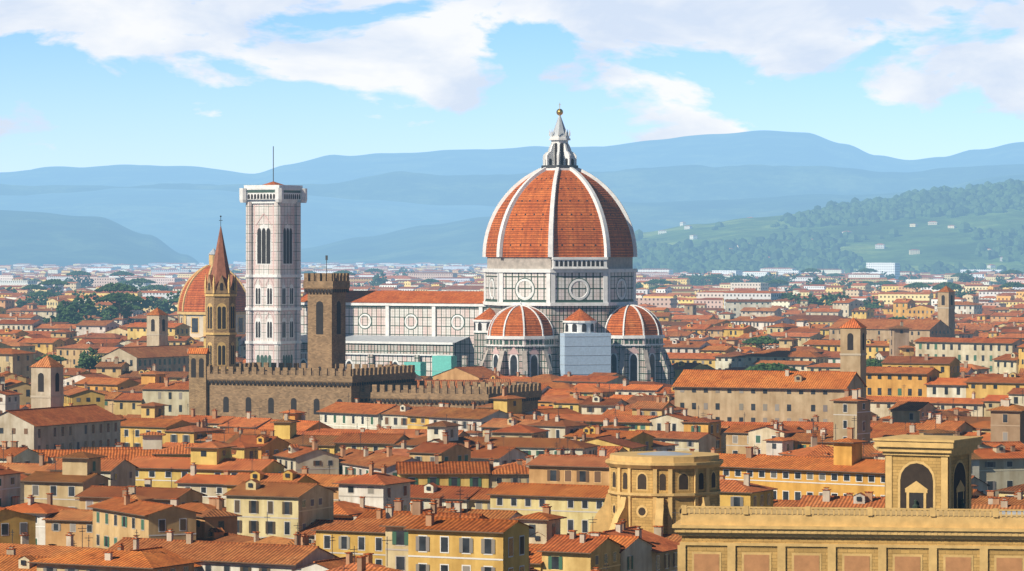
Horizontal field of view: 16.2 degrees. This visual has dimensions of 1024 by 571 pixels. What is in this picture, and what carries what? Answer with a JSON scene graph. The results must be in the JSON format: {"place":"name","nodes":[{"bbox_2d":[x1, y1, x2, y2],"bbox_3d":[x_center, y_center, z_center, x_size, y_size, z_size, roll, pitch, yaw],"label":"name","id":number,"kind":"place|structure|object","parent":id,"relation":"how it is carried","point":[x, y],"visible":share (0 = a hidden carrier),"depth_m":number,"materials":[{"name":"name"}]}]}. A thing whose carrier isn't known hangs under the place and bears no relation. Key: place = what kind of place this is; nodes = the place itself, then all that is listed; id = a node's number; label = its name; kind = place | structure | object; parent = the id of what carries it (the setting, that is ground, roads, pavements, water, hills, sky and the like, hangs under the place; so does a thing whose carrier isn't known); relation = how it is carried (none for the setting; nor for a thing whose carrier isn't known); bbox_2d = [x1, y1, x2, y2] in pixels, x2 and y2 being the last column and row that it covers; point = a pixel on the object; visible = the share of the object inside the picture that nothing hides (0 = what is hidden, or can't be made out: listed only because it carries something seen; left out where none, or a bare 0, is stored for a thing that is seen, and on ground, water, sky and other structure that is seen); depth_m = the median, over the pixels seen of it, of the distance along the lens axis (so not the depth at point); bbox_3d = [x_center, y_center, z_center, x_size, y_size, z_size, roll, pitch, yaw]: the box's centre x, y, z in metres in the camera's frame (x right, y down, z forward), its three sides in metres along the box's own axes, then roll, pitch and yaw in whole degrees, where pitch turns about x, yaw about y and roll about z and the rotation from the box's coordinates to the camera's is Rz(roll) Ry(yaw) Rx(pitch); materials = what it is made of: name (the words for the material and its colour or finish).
{"place":"outdoors","nodes":[
{"label":"outdoors","id":0,"kind":"place"},
{"bbox_2d":[0,210,198,266],"bbox_3d":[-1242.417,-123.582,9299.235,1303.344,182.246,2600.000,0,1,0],"label":"hill","id":1,"kind":"structure","parent":0,"point":[36,238],"depth_m":8836.84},
{"bbox_2d":[0,188,495,263],"bbox_3d":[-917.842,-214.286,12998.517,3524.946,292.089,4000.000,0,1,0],"label":"hills","id":2,"kind":"structure","parent":0,"point":[187,222],"depth_m":12458.77,"materials":[{"name":"blue"}]},
{"bbox_2d":[206,362,415,420],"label":"crenellated palace","id":3,"kind":"structure","parent":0,"point":[253,388],"depth_m":975.92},
{"bbox_2d":[187,348,209,415],"bbox_3d":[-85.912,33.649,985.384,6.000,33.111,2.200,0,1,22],"label":"tower","id":4,"kind":"structure","parent":3,"relation":"attached to","point":[198,383],"depth_m":984.52,"materials":[{"name":"stone"}]},
{"bbox_2d":[303,255,349,370],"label":"tower","id":5,"kind":"structure","parent":0,"point":[326,291],"depth_m":1006.92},
{"bbox_2d":[360,381,541,412],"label":"crenellated building","id":6,"kind":"structure","parent":0,"point":[460,396],"depth_m":962.75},
{"bbox_2d":[0,130,1023,186],"bbox_3d":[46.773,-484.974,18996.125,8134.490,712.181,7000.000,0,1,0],"label":"mountains","id":7,"kind":"structure","parent":0,"point":[769,147],"depth_m":18559.92,"materials":[{"name":"blue"}]},
{"bbox_2d":[0,164,1023,206],"bbox_3d":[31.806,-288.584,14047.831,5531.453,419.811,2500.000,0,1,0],"label":"mountains","id":8,"kind":"structure","parent":0,"point":[675,183],"depth_m":13886.05,"materials":[{"name":"blue"}]},
{"bbox_2d":[0,0,1023,173],"label":"sky","id":9,"kind":"structure","parent":0,"point":[214,84],"materials":[{"name":"blue"}]},
{"bbox_2d":[301,174,1023,264],"bbox_3d":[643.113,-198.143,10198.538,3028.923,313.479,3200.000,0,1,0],"label":"hills","id":10,"kind":"structure","parent":0,"point":[460,241],"depth_m":9803.27,"materials":[{"name":"blue"}]},
{"bbox_2d":[636,182,1023,270],"bbox_3d":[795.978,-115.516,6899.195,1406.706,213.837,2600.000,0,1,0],"label":"forest","id":11,"kind":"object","parent":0,"point":[941,241],"visible":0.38,"depth_m":6405.11,"materials":[{"name":"plant"}]},
{"bbox_2d":[633,178,1023,273],"bbox_3d":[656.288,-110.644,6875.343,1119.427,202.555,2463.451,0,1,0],"label":"hill woods","id":12,"kind":"object","parent":11,"relation":"on","point":[782,249],"visible":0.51,"depth_m":6296.00,"materials":[{"name":"green plant"}]},
{"bbox_2d":[873,434,982,510],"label":"library tower","id":13,"kind":"structure","parent":0,"point":[927,471],"depth_m":516.22,"materials":[{"name":"stone"}]},
{"label":"ground","id":14,"kind":"structure","parent":0,"visible":0},
{"bbox_2d":[6,286,17,292],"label":"tree","id":15,"kind":"object","parent":14,"relation":"on","point":[10,289],"visible":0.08,"depth_m":2990.97,"materials":[{"name":"green plant"}]},
{"bbox_2d":[16,294,37,307],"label":"tree","id":16,"kind":"object","parent":14,"relation":"on","point":[19,302],"visible":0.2,"depth_m":2530.78,"materials":[{"name":"green plant"}]},
{"bbox_2d":[20,284,47,291],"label":"tree","id":17,"kind":"object","parent":14,"relation":"on","point":[33,286],"visible":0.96,"depth_m":2994.08,"materials":[{"name":"green plant"}]},
{"bbox_2d":[29,295,48,304],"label":"tree","id":18,"kind":"object","parent":14,"relation":"on","point":[43,302],"visible":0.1,"depth_m":2568.13,"materials":[{"name":"green plant"}]},
{"bbox_2d":[26,290,56,298],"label":"tree","id":19,"kind":"object","parent":14,"relation":"on","point":[38,293],"visible":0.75,"depth_m":2632.15,"materials":[{"name":"green plant"}]},
{"bbox_2d":[39,293,49,300],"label":"tree","id":20,"kind":"object","parent":14,"relation":"on","point":[44,297],"visible":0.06,"depth_m":2599.33,"materials":[{"name":"green plant"}]},
{"bbox_2d":[35,354,66,361],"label":"tree","id":21,"kind":"object","parent":14,"relation":"on","point":[58,358],"visible":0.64,"depth_m":1414.09,"materials":[{"name":"green plant"}]},
{"bbox_2d":[44,315,60,322],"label":"tree","id":22,"kind":"object","parent":14,"relation":"on","point":[55,319],"visible":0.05,"depth_m":1975.44,"materials":[{"name":"green plant"}]},
{"bbox_2d":[39,279,69,293],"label":"tree","id":23,"kind":"object","parent":14,"relation":"on","point":[53,282],"visible":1,"depth_m":2948.40,"materials":[{"name":"green plant"}]},
{"bbox_2d":[46,286,62,295],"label":"tree","id":24,"kind":"object","parent":14,"relation":"on","point":[51,290],"visible":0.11,"depth_m":3019.78,"materials":[{"name":"green plant"}]},
{"bbox_2d":[43,312,71,322],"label":"tree","id":25,"kind":"object","parent":14,"relation":"on","point":[63,316],"visible":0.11,"depth_m":1982.63,"materials":[{"name":"green plant"}]},
{"bbox_2d":[53,317,75,323],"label":"tree","id":26,"kind":"object","parent":14,"relation":"on","point":[62,320],"visible":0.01,"depth_m":1947.83,"materials":[{"name":"green plant"}]},
{"bbox_2d":[64,275,81,281],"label":"tree","id":27,"kind":"object","parent":14,"relation":"on","point":[68,280],"visible":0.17,"depth_m":3881.13,"materials":[{"name":"green plant"}]},
{"bbox_2d":[56,294,95,323],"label":"tree","id":28,"kind":"object","parent":14,"relation":"on","point":[71,309],"visible":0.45,"depth_m":2016.99,"materials":[{"name":"green plant"}]},
{"bbox_2d":[66,270,91,281],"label":"tree","id":29,"kind":"object","parent":14,"relation":"on","point":[81,272],"visible":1,"depth_m":3850.85,"materials":[{"name":"green plant"}]},
{"bbox_2d":[72,289,96,295],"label":"tree","id":30,"kind":"object","parent":14,"relation":"on","point":[79,294],"visible":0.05,"depth_m":2608.71,"materials":[{"name":"green plant"}]},
{"bbox_2d":[80,276,93,287],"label":"tree","id":31,"kind":"object","parent":14,"relation":"on","point":[85,282],"visible":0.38,"depth_m":3857.31,"materials":[{"name":"green plant"}]},
{"bbox_2d":[74,347,100,368],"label":"tree","id":32,"kind":"object","parent":14,"relation":"on","point":[85,358],"visible":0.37,"depth_m":1402.07,"materials":[{"name":"green plant"}]},
{"bbox_2d":[71,292,105,316],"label":"tree","id":33,"kind":"object","parent":14,"relation":"on","point":[93,310],"visible":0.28,"depth_m":2231.47,"materials":[{"name":"green plant"}]},
{"bbox_2d":[96,303,110,314],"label":"tree","id":34,"kind":"object","parent":14,"relation":"on","point":[103,307],"visible":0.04,"depth_m":2279.86,"materials":[{"name":"green plant"}]},
{"bbox_2d":[99,301,133,322],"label":"tree","id":35,"kind":"object","parent":14,"relation":"on","point":[114,313],"visible":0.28,"depth_m":1991.83,"materials":[{"name":"green plant"}]},
{"bbox_2d":[95,282,137,301],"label":"tree","id":36,"kind":"object","parent":14,"relation":"on","point":[110,287],"visible":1,"depth_m":2248.86,"materials":[{"name":"green plant"}]},
{"bbox_2d":[96,292,143,312],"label":"tree","id":37,"kind":"object","parent":14,"relation":"on","point":[119,297],"visible":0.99,"depth_m":1971.63,"materials":[{"name":"green plant"}]},
{"bbox_2d":[109,271,133,280],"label":"tree","id":38,"kind":"object","parent":14,"relation":"on","point":[121,273],"visible":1,"depth_m":3869.63,"materials":[{"name":"green plant"}]},
{"bbox_2d":[105,302,142,313],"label":"tree","id":39,"kind":"object","parent":14,"relation":"on","point":[135,307],"visible":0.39,"depth_m":2031.16,"materials":[{"name":"green plant"}]},
{"bbox_2d":[112,293,141,305],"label":"tree","id":40,"kind":"object","parent":14,"relation":"on","point":[137,302],"visible":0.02,"depth_m":2254.81,"materials":[{"name":"green plant"}]},
{"bbox_2d":[124,278,143,289],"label":"tree","id":41,"kind":"object","parent":14,"relation":"on","point":[139,283],"visible":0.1,"depth_m":3233.62,"materials":[{"name":"green plant"}]},
{"bbox_2d":[118,295,152,312],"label":"tree","id":42,"kind":"object","parent":14,"relation":"on","point":[144,302],"visible":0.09,"depth_m":2260.38,"materials":[{"name":"green plant"}]},
{"bbox_2d":[128,302,149,308],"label":"tree","id":43,"kind":"object","parent":14,"relation":"on","point":[144,306],"visible":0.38,"depth_m":2255.75,"materials":[{"name":"green plant"}]},
{"bbox_2d":[127,278,156,287],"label":"tree","id":44,"kind":"object","parent":14,"relation":"on","point":[143,280],"visible":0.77,"depth_m":3312.21,"materials":[{"name":"green plant"}]},
{"bbox_2d":[139,284,168,290],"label":"tree","id":45,"kind":"object","parent":14,"relation":"on","point":[151,287],"visible":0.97,"depth_m":2955.64,"materials":[{"name":"green plant"}]},
{"bbox_2d":[147,290,180,313],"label":"tree","id":46,"kind":"object","parent":14,"relation":"on","point":[164,305],"visible":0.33,"depth_m":2322.61,"materials":[{"name":"green plant"}]},
{"bbox_2d":[177,248,245,340],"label":"domed chapel","id":47,"kind":"structure","parent":14,"relation":"on","point":[191,309],"depth_m":1640.12,"materials":[{"name":"tile"}]},
{"bbox_2d":[204,215,236,371],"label":"bell tower","id":48,"kind":"structure","parent":14,"relation":"on","point":[220,287],"depth_m":997.25,"materials":[{"name":"stone"}]},
{"bbox_2d":[239,146,306,367],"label":"campanile","id":49,"kind":"structure","parent":14,"relation":"on","point":[273,307],"depth_m":1317.62,"materials":[{"name":"stone"}]},
{"bbox_2d":[333,270,355,274],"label":"tree","id":50,"kind":"object","parent":14,"relation":"on","point":[345,271],"visible":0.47,"depth_m":3866.44,"materials":[{"name":"green plant"}]},
{"bbox_2d":[364,268,383,273],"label":"tree","id":51,"kind":"object","parent":14,"relation":"on","point":[371,270],"visible":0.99,"depth_m":4721.78,"materials":[{"name":"green plant"}]},
{"bbox_2d":[369,279,383,285],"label":"tree","id":52,"kind":"object","parent":14,"relation":"on","point":[381,282],"visible":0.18,"depth_m":3895.26,"materials":[{"name":"green plant"}]},
{"bbox_2d":[372,272,387,282],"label":"tree","id":53,"kind":"object","parent":14,"relation":"on","point":[383,278],"visible":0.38,"depth_m":3905.36,"materials":[{"name":"green plant"}]},
{"bbox_2d":[395,266,406,273],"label":"tree","id":54,"kind":"object","parent":14,"relation":"on","point":[399,271],"visible":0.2,"depth_m":5568.65,"materials":[{"name":"green plant"}]},
{"bbox_2d":[421,278,439,283],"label":"tree","id":55,"kind":"object","parent":14,"relation":"on","point":[430,280],"visible":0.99,"depth_m":3873.42,"materials":[{"name":"green plant"}]},
{"bbox_2d":[0,286,954,449],"bbox_3d":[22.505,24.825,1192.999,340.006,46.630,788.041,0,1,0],"label":"buildings","id":56,"kind":"structure","parent":14,"relation":"on","point":[48,420],"depth_m":923.38,"materials":[{"name":"paint"}]},
{"bbox_2d":[301,103,672,384],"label":"cathedral","id":57,"kind":"structure","parent":14,"relation":"on","point":[558,293],"depth_m":1281.04,"materials":[{"name":"stone"}]},
{"bbox_2d":[37,263,983,290],"bbox_3d":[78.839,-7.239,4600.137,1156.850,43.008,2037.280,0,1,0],"label":"tower blocks","id":58,"kind":"structure","parent":14,"relation":"on","point":[891,268],"depth_m":4685.48,"materials":[{"name":"paint"}]},
{"bbox_2d":[0,296,1023,570],"bbox_3d":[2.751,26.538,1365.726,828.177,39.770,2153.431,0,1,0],"label":"city","id":59,"kind":"object","parent":14,"relation":"on","point":[168,482],"visible":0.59,"depth_m":720.21,"materials":[{"name":"tile"}]},
{"bbox_2d":[0,271,1023,314],"bbox_3d":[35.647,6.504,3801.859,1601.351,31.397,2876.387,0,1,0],"label":"city","id":60,"kind":"object","parent":14,"relation":"on","point":[682,292],"visible":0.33,"depth_m":3284.72,"materials":[{"name":"paint"}]},
{"bbox_2d":[0,261,1023,277],"bbox_3d":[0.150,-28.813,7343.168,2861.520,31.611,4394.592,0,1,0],"label":"city","id":61,"kind":"object","parent":14,"relation":"on","point":[45,270],"visible":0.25,"depth_m":6456.53,"materials":[{"name":"paint"}]},
{"bbox_2d":[636,282,643,287],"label":"tree","id":62,"kind":"object","parent":14,"relation":"on","point":[639,285],"visible":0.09,"depth_m":3390.86,"materials":[{"name":"green plant"}]},
{"bbox_2d":[590,451,722,533],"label":"library rotunda","id":63,"kind":"structure","parent":14,"relation":"on","point":[648,490],"depth_m":564.02,"materials":[{"name":"stone"}]},
{"bbox_2d":[644,279,672,285],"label":"tree","id":64,"kind":"object","parent":14,"relation":"on","point":[658,281],"visible":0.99,"depth_m":3405.07,"materials":[{"name":"green plant"}]},
{"bbox_2d":[649,285,671,289],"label":"tree","id":65,"kind":"object","parent":14,"relation":"on","point":[654,287],"visible":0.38,"depth_m":3372.69,"materials":[{"name":"green plant"}]},
{"bbox_2d":[690,277,706,285],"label":"tree","id":66,"kind":"object","parent":14,"relation":"on","point":[700,282],"visible":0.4,"depth_m":4197.40,"materials":[{"name":"green plant"}]},
{"bbox_2d":[705,273,719,284],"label":"tree","id":67,"kind":"object","parent":14,"relation":"on","point":[712,281],"visible":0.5,"depth_m":4198.08,"materials":[{"name":"green plant"}]},
{"bbox_2d":[707,274,725,284],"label":"tree","id":68,"kind":"object","parent":14,"relation":"on","point":[715,276],"visible":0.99,"depth_m":4133.23,"materials":[{"name":"green plant"}]},
{"bbox_2d":[728,278,744,282],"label":"tree","id":69,"kind":"object","parent":14,"relation":"on","point":[730,281],"visible":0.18,"depth_m":4188.95,"materials":[{"name":"green plant"}]},
{"bbox_2d":[728,275,746,279],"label":"tree","id":70,"kind":"object","parent":14,"relation":"on","point":[741,277],"visible":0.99,"depth_m":4199.95,"materials":[{"name":"green plant"}]},
{"bbox_2d":[745,273,763,282],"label":"tree","id":71,"kind":"object","parent":14,"relation":"on","point":[751,278],"visible":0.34,"depth_m":4197.14,"materials":[{"name":"green plant"}]},
{"bbox_2d":[741,335,778,350],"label":"tree","id":72,"kind":"object","parent":14,"relation":"on","point":[764,340],"visible":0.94,"depth_m":1504.79,"materials":[{"name":"green plant"}]},
{"bbox_2d":[762,272,778,286],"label":"tree","id":73,"kind":"object","parent":14,"relation":"on","point":[767,278],"visible":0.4,"depth_m":4185.81,"materials":[{"name":"green plant"}]},
{"bbox_2d":[745,362,798,370],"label":"tree","id":74,"kind":"object","parent":14,"relation":"on","point":[773,367],"visible":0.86,"depth_m":1207.06,"materials":[{"name":"green plant"}]},
{"bbox_2d":[764,279,788,290],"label":"tree","id":75,"kind":"object","parent":14,"relation":"on","point":[779,282],"visible":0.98,"depth_m":3583.63,"materials":[{"name":"green plant"}]},
{"bbox_2d":[778,273,796,281],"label":"tree","id":76,"kind":"object","parent":14,"relation":"on","point":[784,278],"visible":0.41,"depth_m":4290.80,"materials":[{"name":"green plant"}]},
{"bbox_2d":[778,292,799,299],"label":"tree","id":77,"kind":"object","parent":14,"relation":"on","point":[784,295],"visible":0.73,"depth_m":2513.26,"materials":[{"name":"green plant"}]},
{"bbox_2d":[784,284,799,291],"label":"tree","id":78,"kind":"object","parent":14,"relation":"on","point":[794,286],"visible":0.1,"depth_m":3607.19,"materials":[{"name":"green plant"}]},
{"bbox_2d":[787,292,820,304],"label":"tree","id":79,"kind":"object","parent":14,"relation":"on","point":[810,301],"visible":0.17,"depth_m":2466.12,"materials":[{"name":"green plant"}]},
{"bbox_2d":[800,268,821,275],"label":"tree","id":80,"kind":"object","parent":14,"relation":"on","point":[807,270],"visible":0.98,"depth_m":4471.75,"materials":[{"name":"green plant"}]},
{"bbox_2d":[809,276,824,284],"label":"tree","id":81,"kind":"object","parent":14,"relation":"on","point":[820,281],"visible":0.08,"depth_m":3577.38,"materials":[{"name":"green plant"}]},
{"bbox_2d":[809,292,832,304],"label":"tree","id":82,"kind":"object","parent":14,"relation":"on","point":[825,297],"visible":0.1,"depth_m":2491.05,"materials":[{"name":"green plant"}]},
{"bbox_2d":[658,217,1002,268],"bbox_3d":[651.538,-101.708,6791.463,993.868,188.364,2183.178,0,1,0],"label":"hillside houses","id":83,"kind":"structure","parent":14,"relation":"on","point":[911,251],"depth_m":6403.27,"materials":[{"name":"tile"}]},
{"bbox_2d":[820,294,845,299],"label":"tree","id":84,"kind":"object","parent":14,"relation":"on","point":[833,295],"visible":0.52,"depth_m":2510.83,"materials":[{"name":"green plant"}]},
{"bbox_2d":[824,273,844,279],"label":"tree","id":85,"kind":"object","parent":14,"relation":"on","point":[835,275],"visible":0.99,"depth_m":4567.05,"materials":[{"name":"green plant"}]},
{"bbox_2d":[825,291,850,305],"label":"tree","id":86,"kind":"object","parent":14,"relation":"on","point":[827,302],"visible":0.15,"depth_m":2480.56,"materials":[{"name":"green plant"}]},
{"bbox_2d":[838,278,855,288],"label":"tree","id":87,"kind":"object","parent":14,"relation":"on","point":[849,284],"visible":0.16,"depth_m":3563.21,"materials":[{"name":"green plant"}]},
{"bbox_2d":[672,505,1023,570],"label":"library wing","id":88,"kind":"structure","parent":14,"relation":"on","point":[742,538],"depth_m":487.57,"materials":[{"name":"stone"}]},
{"bbox_2d":[856,268,876,272],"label":"tree","id":89,"kind":"object","parent":14,"relation":"on","point":[869,270],"visible":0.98,"depth_m":4563.78,"materials":[{"name":"green plant"}]},
{"bbox_2d":[862,296,879,308],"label":"tree","id":90,"kind":"object","parent":14,"relation":"on","point":[870,300],"visible":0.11,"depth_m":2503.74,"materials":[{"name":"green plant"}]},
{"bbox_2d":[864,304,883,308],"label":"tree","id":91,"kind":"object","parent":14,"relation":"on","point":[872,306],"visible":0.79,"depth_m":2473.92,"materials":[{"name":"green plant"}]},
{"bbox_2d":[866,358,882,366],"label":"tree","id":92,"kind":"object","parent":14,"relation":"on","point":[871,362],"visible":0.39,"depth_m":1251.42,"materials":[{"name":"green plant"}]},
{"bbox_2d":[874,280,895,284],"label":"tree","id":93,"kind":"object","parent":14,"relation":"on","point":[883,282],"visible":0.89,"depth_m":3585.36,"materials":[{"name":"green plant"}]},
{"bbox_2d":[881,271,895,277],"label":"tree","id":94,"kind":"object","parent":14,"relation":"on","point":[892,275],"visible":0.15,"depth_m":4662.20,"materials":[{"name":"green plant"}]},
{"bbox_2d":[888,316,907,318],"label":"tree","id":95,"kind":"object","parent":14,"relation":"on","point":[896,317],"visible":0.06,"depth_m":1911.61,"materials":[{"name":"green plant"}]},
{"bbox_2d":[898,273,913,281],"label":"tree","id":96,"kind":"object","parent":14,"relation":"on","point":[903,278],"visible":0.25,"depth_m":4563.08,"materials":[{"name":"green plant"}]},
{"bbox_2d":[903,282,930,291],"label":"tree","id":97,"kind":"object","parent":14,"relation":"on","point":[917,284],"visible":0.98,"depth_m":3014.09,"materials":[{"name":"green plant"}]},
{"bbox_2d":[932,282,961,289],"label":"tree","id":98,"kind":"object","parent":14,"relation":"on","point":[942,284],"visible":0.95,"depth_m":2995.11,"materials":[{"name":"green plant"}]},
{"bbox_2d":[932,284,963,289],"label":"tree","id":99,"kind":"object","parent":14,"relation":"on","point":[941,287],"visible":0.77,"depth_m":2990.68,"materials":[{"name":"green plant"}]},
{"bbox_2d":[950,272,970,280],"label":"tree","id":100,"kind":"object","parent":14,"relation":"on","point":[958,274],"visible":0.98,"depth_m":4161.08,"materials":[{"name":"green plant"}]},
{"bbox_2d":[955,288,969,297],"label":"tree","id":101,"kind":"object","parent":14,"relation":"on","point":[960,295],"visible":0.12,"depth_m":2981.84,"materials":[{"name":"green plant"}]},
{"bbox_2d":[957,270,974,281],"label":"tree","id":102,"kind":"object","parent":14,"relation":"on","point":[965,278],"visible":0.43,"depth_m":4187.62,"materials":[{"name":"green plant"}]},
{"bbox_2d":[955,287,976,295],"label":"tree","id":103,"kind":"object","parent":14,"relation":"on","point":[972,291],"visible":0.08,"depth_m":3030.54,"materials":[{"name":"green plant"}]},
{"bbox_2d":[998,276,1011,284],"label":"tree","id":104,"kind":"object","parent":14,"relation":"on","point":[1000,279],"visible":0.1,"depth_m":4171.97,"materials":[{"name":"green plant"}]},
{"bbox_2d":[998,282,1023,290],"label":"tree","id":105,"kind":"object","parent":14,"relation":"on","point":[1013,284],"visible":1,"depth_m":2980.30,"materials":[{"name":"green plant"}]},
{"bbox_2d":[1000,269,1023,277],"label":"tree","id":106,"kind":"object","parent":14,"relation":"on","point":[1010,271],"visible":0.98,"depth_m":4222.62,"materials":[{"name":"green plant"}]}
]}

